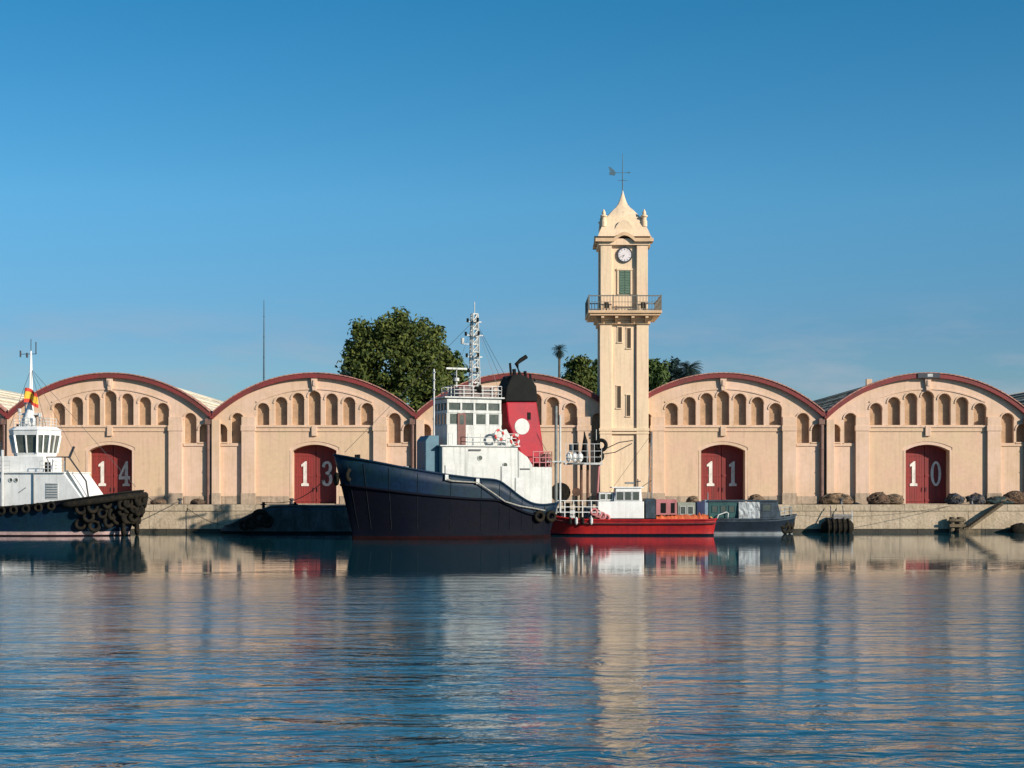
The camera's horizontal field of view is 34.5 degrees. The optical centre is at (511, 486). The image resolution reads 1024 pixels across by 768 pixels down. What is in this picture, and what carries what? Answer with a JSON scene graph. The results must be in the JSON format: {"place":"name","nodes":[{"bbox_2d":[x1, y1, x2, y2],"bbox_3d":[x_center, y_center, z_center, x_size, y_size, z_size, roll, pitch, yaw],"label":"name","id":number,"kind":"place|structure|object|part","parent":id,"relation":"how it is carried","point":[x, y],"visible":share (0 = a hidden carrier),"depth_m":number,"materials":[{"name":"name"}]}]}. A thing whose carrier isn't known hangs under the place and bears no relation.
{"place":"outdoors","nodes":[
{"label":"outdoors","id":0,"kind":"place"},
{"bbox_2d":[0,533,1023,767],"bbox_3d":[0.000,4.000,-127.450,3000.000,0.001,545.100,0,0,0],"label":"water","id":1,"kind":"structure","parent":0,"point":[793,650],"depth_m":40.12,"materials":[{"name":"teal liquid"}]},
{"bbox_2d":[0,342,147,535],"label":"tugboat","id":2,"kind":"object","parent":1,"relation":"on","point":[42,493],"visible":0.99,"depth_m":135.25,"materials":[{"name":"metal"}]},
{"bbox_2d":[221,502,351,533],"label":"barge","id":3,"kind":"object","parent":1,"relation":"on","point":[294,518],"visible":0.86,"depth_m":141.16,"materials":[{"name":"metal"}]},
{"bbox_2d":[333,302,565,539],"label":"tugboat","id":4,"kind":"object","parent":1,"relation":"on","point":[478,473],"visible":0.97,"depth_m":125.61,"materials":[{"name":"metal"}]},
{"bbox_2d":[292,466,336,500],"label":"mooring rope","id":5,"kind":"object","parent":4,"relation":"attached to","point":[317,486],"visible":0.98,"depth_m":133.72,"materials":[{"name":"fabric"}]},
{"bbox_2d":[551,429,716,535],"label":"workboat","id":6,"kind":"object","parent":1,"relation":"on","point":[623,511],"visible":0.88,"depth_m":135.90,"materials":[{"name":"red metal"}]},
{"bbox_2d":[677,492,796,533],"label":"fishing boat","id":7,"kind":"object","parent":1,"relation":"on","point":[754,517],"visible":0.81,"depth_m":139.86,"materials":[{"name":"metal"}]},
{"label":"window","id":8,"kind":"part","parent":7,"relation":"part of","materials":[{"name":"grey glass"}]},
{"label":"window","id":9,"kind":"part","parent":7,"relation":"part of","materials":[{"name":"grey glass"}]},
{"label":"door panel","id":10,"kind":"part","parent":7,"relation":"part of","materials":[{"name":"white metal"}]},
{"bbox_2d":[821,506,853,532],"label":"dock fender","id":11,"kind":"object","parent":1,"relation":"on","point":[839,524],"visible":0.85,"depth_m":143.53,"materials":[{"name":"rubber"}]},
{"bbox_2d":[949,517,965,532],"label":"timber dolphin","id":12,"kind":"object","parent":1,"relation":"in","point":[960,524],"visible":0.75,"depth_m":144.21},
{"bbox_2d":[1009,523,1023,532],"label":"dock fender","id":13,"kind":"object","parent":1,"relation":"on","point":[1017,528],"visible":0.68,"depth_m":143.78,"materials":[{"name":"rubber"}]},
{"bbox_2d":[0,0,1023,403],"label":"sky","id":14,"kind":"structure","parent":0,"point":[831,192],"materials":[{"name":"blue"}]},
{"bbox_2d":[130,504,1023,532],"bbox_3d":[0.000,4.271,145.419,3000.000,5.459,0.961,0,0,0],"label":"quay wall","id":15,"kind":"structure","parent":0,"point":[165,518],"depth_m":145.02,"materials":[{"name":"concrete"}]},
{"bbox_2d":[838,498,843,504],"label":"bollard","id":16,"kind":"object","parent":15,"relation":"on","point":[840,501],"visible":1,"depth_m":145.37,"materials":[{"name":"metal"}]},
{"bbox_2d":[955,503,1002,532],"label":"gangway","id":17,"kind":"object","parent":15,"relation":"attached to","point":[967,529],"visible":0.85,"depth_m":143.75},
{"bbox_2d":[147,504,1023,504],"bbox_3d":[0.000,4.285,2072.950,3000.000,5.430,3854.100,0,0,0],"label":"ground","id":18,"kind":"structure","parent":0,"point":[572,504],"depth_m":148.03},
{"bbox_2d":[0,389,23,455],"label":"warehouse","id":19,"kind":"structure","parent":18,"relation":"on","point":[9,400],"depth_m":150.46,"materials":[{"name":"beige paint"}]},
{"bbox_2d":[0,423,6,442],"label":"blind window","id":20,"kind":"structure","parent":19,"relation":"in","point":[0,423],"depth_m":150.45,"materials":[{"name":"paint"}]},
{"bbox_2d":[7,372,223,503],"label":"warehouse","id":21,"kind":"structure","parent":18,"relation":"on","point":[151,437],"depth_m":150.00,"materials":[{"name":"beige paint"}]},
{"bbox_2d":[51,402,65,424],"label":"blind window","id":22,"kind":"structure","parent":21,"relation":"in","point":[59,410],"depth_m":150.45,"materials":[{"name":"paint"}]},
{"bbox_2d":[69,396,83,424],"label":"blind window","id":23,"kind":"structure","parent":21,"relation":"in","point":[77,403],"depth_m":150.45,"materials":[{"name":"paint"}]},
{"bbox_2d":[86,392,100,424],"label":"blind window","id":24,"kind":"structure","parent":21,"relation":"in","point":[94,399],"depth_m":150.45,"materials":[{"name":"paint"}]},
{"bbox_2d":[102,390,117,424],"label":"blind window","id":25,"kind":"structure","parent":21,"relation":"in","point":[111,397],"depth_m":150.45,"materials":[{"name":"paint"}]},
{"bbox_2d":[91,445,131,493],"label":"door","id":26,"kind":"structure","parent":21,"relation":"in","point":[102,465],"depth_m":151.15,"materials":[{"name":"paint"}]},
{"bbox_2d":[119,392,134,424],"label":"blind window","id":27,"kind":"structure","parent":21,"relation":"in","point":[127,400],"depth_m":150.45,"materials":[{"name":"paint"}]},
{"bbox_2d":[137,396,151,424],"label":"blind window","id":28,"kind":"structure","parent":21,"relation":"in","point":[145,403],"depth_m":150.45,"materials":[{"name":"paint"}]},
{"bbox_2d":[155,402,169,424],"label":"blind window","id":29,"kind":"structure","parent":21,"relation":"in","point":[163,409],"depth_m":150.45,"materials":[{"name":"paint"}]},
{"bbox_2d":[183,412,197,443],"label":"blind window","id":30,"kind":"structure","parent":21,"relation":"in","point":[191,419],"depth_m":150.45,"materials":[{"name":"paint"}]},
{"bbox_2d":[198,423,211,442],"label":"blind window","id":31,"kind":"structure","parent":21,"relation":"in","point":[203,428],"depth_m":150.45,"materials":[{"name":"paint"}]},
{"bbox_2d":[150,498,166,504],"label":"fishing net","id":32,"kind":"object","parent":18,"relation":"on","point":[159,500],"visible":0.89,"depth_m":147.61,"materials":[{"name":"fabric"}]},
{"bbox_2d":[190,498,205,504],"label":"fishing net","id":33,"kind":"object","parent":18,"relation":"on","point":[197,501],"visible":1,"depth_m":147.83,"materials":[{"name":"fabric"}]},
{"bbox_2d":[263,315,264,380],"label":"radio mast","id":34,"kind":"object","parent":18,"relation":"on","point":[263,347],"visible":0.47,"depth_m":259.91,"materials":[{"name":"grey metal"}]},
{"bbox_2d":[212,372,417,503],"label":"warehouse","id":35,"kind":"structure","parent":18,"relation":"on","point":[283,438],"depth_m":150.00,"materials":[{"name":"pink paint"}]},
{"bbox_2d":[220,423,228,442],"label":"blind window","id":36,"kind":"structure","parent":35,"relation":"in","point":[224,427],"depth_m":150.45,"materials":[{"name":"paint"}]},
{"bbox_2d":[230,412,244,443],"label":"blind window","id":37,"kind":"structure","parent":35,"relation":"in","point":[236,419],"depth_m":150.45,"materials":[{"name":"paint"}]},
{"bbox_2d":[255,402,270,424],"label":"blind window","id":38,"kind":"structure","parent":35,"relation":"in","point":[263,409],"depth_m":150.45,"materials":[{"name":"paint"}]},
{"bbox_2d":[273,396,288,424],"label":"blind window","id":39,"kind":"structure","parent":35,"relation":"in","point":[281,403],"depth_m":150.45,"materials":[{"name":"paint"}]},
{"bbox_2d":[290,392,305,424],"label":"blind window","id":40,"kind":"structure","parent":35,"relation":"in","point":[298,399],"depth_m":150.45,"materials":[{"name":"paint"}]},
{"bbox_2d":[307,390,321,424],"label":"blind window","id":41,"kind":"structure","parent":35,"relation":"in","point":[314,397],"depth_m":150.45,"materials":[{"name":"paint"}]},
{"bbox_2d":[294,445,335,503],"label":"door","id":42,"kind":"structure","parent":35,"relation":"in","point":[312,463],"depth_m":151.15,"materials":[{"name":"paint"}]},
{"bbox_2d":[324,392,338,424],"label":"blind window","id":43,"kind":"structure","parent":35,"relation":"in","point":[332,399],"depth_m":150.45,"materials":[{"name":"paint"}]},
{"bbox_2d":[341,396,356,424],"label":"blind window","id":44,"kind":"structure","parent":35,"relation":"in","point":[349,403],"depth_m":150.45,"materials":[{"name":"paint"}]},
{"bbox_2d":[359,402,374,424],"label":"blind window","id":45,"kind":"structure","parent":35,"relation":"in","point":[367,409],"depth_m":150.45,"materials":[{"name":"paint"}]},
{"bbox_2d":[387,412,401,443],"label":"blind window","id":46,"kind":"structure","parent":35,"relation":"in","point":[394,419],"depth_m":150.45,"materials":[{"name":"paint"}]},
{"bbox_2d":[402,423,415,442],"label":"blind window","id":47,"kind":"structure","parent":35,"relation":"in","point":[407,429],"depth_m":150.45,"materials":[{"name":"paint"}]},
{"bbox_2d":[340,369,350,375],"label":"leafy tree","id":48,"kind":"object","parent":18,"relation":"on","point":[345,372],"visible":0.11,"depth_m":225.77,"materials":[{"name":"green plant"}]},
{"bbox_2d":[338,318,382,385],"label":"leafy tree","id":49,"kind":"object","parent":18,"relation":"on","point":[359,372],"visible":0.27,"depth_m":228.67,"materials":[{"name":"green plant"}]},
{"bbox_2d":[334,306,450,412],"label":"leafy tree","id":50,"kind":"object","parent":18,"relation":"on","point":[399,340],"visible":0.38,"depth_m":228.94,"materials":[{"name":"green plant"}]},
{"bbox_2d":[410,324,467,401],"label":"leafy tree","id":51,"kind":"object","parent":18,"relation":"on","point":[449,360],"visible":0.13,"depth_m":236.80,"materials":[{"name":"green plant"}]},
{"bbox_2d":[453,350,468,383],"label":"leafy tree","id":52,"kind":"object","parent":18,"relation":"on","point":[461,364],"visible":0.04,"depth_m":243.79,"materials":[{"name":"green plant"}]},
{"bbox_2d":[416,372,599,503],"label":"warehouse","id":53,"kind":"structure","parent":18,"relation":"on","point":[578,407],"depth_m":149.95,"materials":[{"name":"beige paint"}]},
{"bbox_2d":[424,423,431,435],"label":"blind window","id":54,"kind":"structure","parent":53,"relation":"in","point":[427,428],"depth_m":150.45,"materials":[{"name":"paint"}]},
{"bbox_2d":[536,392,542,424],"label":"blind window","id":55,"kind":"structure","parent":53,"relation":"in","point":[539,398],"depth_m":150.45,"materials":[{"name":"paint"}]},
{"bbox_2d":[545,396,559,424],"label":"blind window","id":56,"kind":"structure","parent":53,"relation":"in","point":[550,402],"depth_m":150.45,"materials":[{"name":"paint"}]},
{"bbox_2d":[563,402,577,424],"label":"blind window","id":57,"kind":"structure","parent":53,"relation":"in","point":[570,410],"depth_m":150.45,"materials":[{"name":"paint"}]},
{"bbox_2d":[591,412,598,443],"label":"blind window","id":58,"kind":"structure","parent":53,"relation":"in","point":[595,417],"depth_m":150.45,"materials":[{"name":"paint"}]},
{"bbox_2d":[552,344,567,377],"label":"palm tree","id":59,"kind":"object","parent":18,"relation":"on","point":[559,353],"visible":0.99,"depth_m":224.86,"materials":[{"name":"green plant"}]},
{"bbox_2d":[560,354,596,393],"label":"leafy tree","id":60,"kind":"object","parent":18,"relation":"on","point":[580,370],"visible":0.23,"depth_m":235.14,"materials":[{"name":"green plant"}]},
{"bbox_2d":[590,359,596,387],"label":"leafy tree","id":61,"kind":"object","parent":18,"relation":"on","point":[594,374],"visible":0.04,"depth_m":237.59,"materials":[{"name":"green plant"}]},
{"bbox_2d":[585,154,661,500],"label":"clock tower","id":62,"kind":"structure","parent":18,"relation":"on","point":[622,316],"depth_m":149.05,"materials":[{"name":"paint"}]},
{"bbox_2d":[616,385,621,408],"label":"slit window","id":63,"kind":"structure","parent":62,"relation":"in","point":[618,387],"depth_m":149.17,"materials":[{"name":"paint"}]},
{"bbox_2d":[617,326,622,342],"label":"slit window","id":64,"kind":"structure","parent":62,"relation":"in","point":[619,328],"depth_m":149.17,"materials":[{"name":"glass"}]},
{"bbox_2d":[617,268,632,293],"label":"balcony door","id":65,"kind":"structure","parent":62,"relation":"in","point":[624,275],"depth_m":149.24,"materials":[{"name":"paint"}]},
{"bbox_2d":[625,394,630,416],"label":"slit window","id":66,"kind":"structure","parent":62,"relation":"in","point":[628,396],"depth_m":149.17,"materials":[{"name":"paint"}]},
{"bbox_2d":[626,327,631,348],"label":"slit window","id":67,"kind":"structure","parent":62,"relation":"in","point":[628,329],"depth_m":149.17,"materials":[{"name":"glass"}]},
{"bbox_2d":[648,358,670,391],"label":"leafy tree","id":68,"kind":"object","parent":18,"relation":"on","point":[658,374],"visible":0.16,"depth_m":235.20,"materials":[{"name":"green plant"}]},
{"bbox_2d":[665,356,683,382],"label":"leafy tree","id":69,"kind":"object","parent":18,"relation":"on","point":[672,366],"visible":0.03,"depth_m":239.31,"materials":[{"name":"green plant"}]},
{"bbox_2d":[671,361,702,379],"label":"palm tree","id":70,"kind":"object","parent":18,"relation":"on","point":[689,371],"visible":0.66,"depth_m":229.41,"materials":[{"name":"green plant"}]},
{"bbox_2d":[686,496,698,501],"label":"fishing net","id":71,"kind":"object","parent":18,"relation":"on","point":[691,498],"visible":0.77,"depth_m":147.84,"materials":[{"name":"fabric"}]},
{"bbox_2d":[648,372,826,503],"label":"warehouse","id":72,"kind":"structure","parent":18,"relation":"on","point":[728,436],"depth_m":149.95,"materials":[{"name":"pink paint"}]},
{"bbox_2d":[648,412,652,443],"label":"blind window","id":73,"kind":"structure","parent":72,"relation":"in","point":[649,416],"depth_m":150.45,"materials":[{"name":"paint"}]},
{"bbox_2d":[664,402,678,424],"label":"blind window","id":74,"kind":"structure","parent":72,"relation":"in","point":[671,409],"depth_m":150.45,"materials":[{"name":"paint"}]},
{"bbox_2d":[682,396,696,424],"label":"blind window","id":75,"kind":"structure","parent":72,"relation":"in","point":[689,403],"depth_m":150.45,"materials":[{"name":"paint"}]},
{"bbox_2d":[699,392,713,424],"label":"blind window","id":76,"kind":"structure","parent":72,"relation":"in","point":[706,399],"depth_m":150.45,"materials":[{"name":"paint"}]},
{"bbox_2d":[701,445,742,501],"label":"door","id":77,"kind":"structure","parent":72,"relation":"in","point":[721,465],"depth_m":151.15,"materials":[{"name":"paint"}]},
{"bbox_2d":[715,390,730,424],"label":"blind window","id":78,"kind":"structure","parent":72,"relation":"in","point":[722,397],"depth_m":150.45,"materials":[{"name":"paint"}]},
{"bbox_2d":[732,392,747,424],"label":"blind window","id":79,"kind":"structure","parent":72,"relation":"in","point":[739,400],"depth_m":150.45,"materials":[{"name":"paint"}]},
{"bbox_2d":[750,396,764,424],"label":"blind window","id":80,"kind":"structure","parent":72,"relation":"in","point":[756,404],"depth_m":150.45,"materials":[{"name":"paint"}]},
{"bbox_2d":[768,402,782,424],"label":"blind window","id":81,"kind":"structure","parent":72,"relation":"in","point":[774,409],"depth_m":150.45,"materials":[{"name":"paint"}]},
{"bbox_2d":[796,412,810,443],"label":"blind window","id":82,"kind":"structure","parent":72,"relation":"in","point":[802,419],"depth_m":150.45,"materials":[{"name":"paint"}]},
{"bbox_2d":[810,423,825,442],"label":"blind window","id":83,"kind":"structure","parent":72,"relation":"in","point":[815,428],"depth_m":150.45,"materials":[{"name":"paint"}]},
{"bbox_2d":[747,494,764,501],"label":"fishing net","id":84,"kind":"object","parent":18,"relation":"on","point":[756,497],"visible":0.72,"depth_m":147.88,"materials":[{"name":"fabric"}]},
{"bbox_2d":[818,493,853,504],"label":"fishing net","id":85,"kind":"object","parent":18,"relation":"on","point":[830,499],"visible":0.92,"depth_m":147.44,"materials":[{"name":"fabric"}]},
{"bbox_2d":[866,492,889,504],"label":"fishing net","id":86,"kind":"object","parent":18,"relation":"on","point":[878,498],"visible":1,"depth_m":147.27,"materials":[{"name":"fabric"}]},
{"bbox_2d":[887,494,903,504],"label":"fishing net","id":87,"kind":"object","parent":18,"relation":"on","point":[896,499],"visible":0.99,"depth_m":147.46,"materials":[{"name":"fabric"}]},
{"bbox_2d":[813,372,1023,503],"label":"warehouse","id":88,"kind":"structure","parent":18,"relation":"on","point":[926,438],"depth_m":150.00,"materials":[{"name":"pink paint"}]},
{"bbox_2d":[835,423,841,442],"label":"blind window","id":89,"kind":"structure","parent":88,"relation":"in","point":[836,427],"depth_m":150.45,"materials":[{"name":"paint"}]},
{"bbox_2d":[843,412,857,443],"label":"blind window","id":90,"kind":"structure","parent":88,"relation":"in","point":[849,419],"depth_m":150.45,"materials":[{"name":"paint"}]},
{"bbox_2d":[868,402,883,424],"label":"blind window","id":91,"kind":"structure","parent":88,"relation":"in","point":[875,409],"depth_m":150.45,"materials":[{"name":"paint"}]},
{"bbox_2d":[886,396,901,424],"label":"blind window","id":92,"kind":"structure","parent":88,"relation":"in","point":[893,404],"depth_m":150.45,"materials":[{"name":"paint"}]},
{"bbox_2d":[903,392,918,424],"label":"blind window","id":93,"kind":"structure","parent":88,"relation":"in","point":[910,400],"depth_m":150.45,"materials":[{"name":"paint"}]},
{"bbox_2d":[906,445,945,503],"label":"door","id":94,"kind":"structure","parent":88,"relation":"in","point":[925,464],"depth_m":151.15,"materials":[{"name":"paint"}]},
{"bbox_2d":[920,390,934,424],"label":"blind window","id":95,"kind":"structure","parent":88,"relation":"in","point":[926,397],"depth_m":150.45,"materials":[{"name":"paint"}]},
{"bbox_2d":[937,392,951,424],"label":"blind window","id":96,"kind":"structure","parent":88,"relation":"in","point":[943,400],"depth_m":150.45,"materials":[{"name":"paint"}]},
{"bbox_2d":[954,396,969,424],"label":"blind window","id":97,"kind":"structure","parent":88,"relation":"in","point":[961,404],"depth_m":150.45,"materials":[{"name":"paint"}]},
{"bbox_2d":[972,402,987,424],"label":"blind window","id":98,"kind":"structure","parent":88,"relation":"in","point":[979,410],"depth_m":150.45,"materials":[{"name":"paint"}]},
{"bbox_2d":[1000,412,1014,443],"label":"blind window","id":99,"kind":"structure","parent":88,"relation":"in","point":[1006,419],"depth_m":150.45,"materials":[{"name":"paint"}]},
{"bbox_2d":[1015,423,1023,442],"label":"blind window","id":100,"kind":"structure","parent":88,"relation":"in","point":[1019,429],"depth_m":150.45,"materials":[{"name":"paint"}]},
{"bbox_2d":[944,493,964,504],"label":"fishing net","id":101,"kind":"object","parent":18,"relation":"on","point":[953,499],"visible":0.98,"depth_m":147.32,"materials":[{"name":"fabric"}]},
{"bbox_2d":[965,492,985,504],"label":"fishing net","id":102,"kind":"object","parent":18,"relation":"on","point":[979,499],"visible":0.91,"depth_m":147.22,"materials":[{"name":"fabric"}]},
{"bbox_2d":[984,496,1014,504],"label":"fishing net","id":103,"kind":"object","parent":18,"relation":"on","point":[995,500],"visible":0.97,"depth_m":147.64,"materials":[{"name":"fabric"}]},
{"bbox_2d":[1003,491,1023,503],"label":"fishing net","id":104,"kind":"object","parent":18,"relation":"on","point":[1016,497],"visible":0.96,"depth_m":147.95,"materials":[{"name":"fabric"}]},
{"bbox_2d":[1008,392,1023,404],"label":"warehouse","id":105,"kind":"structure","parent":18,"relation":"on","point":[1019,396],"depth_m":165.27,"materials":[{"name":"grey paint"}]},
{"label":"bollard","id":106,"kind":"object","parent":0,"visible":0},
{"bbox_2d":[798,501,969,516],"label":"mooring rope","id":107,"kind":"object","parent":106,"relation":"attached to","point":[876,515],"visible":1,"depth_m":142.64,"materials":[{"name":"fabric"}]}
]}

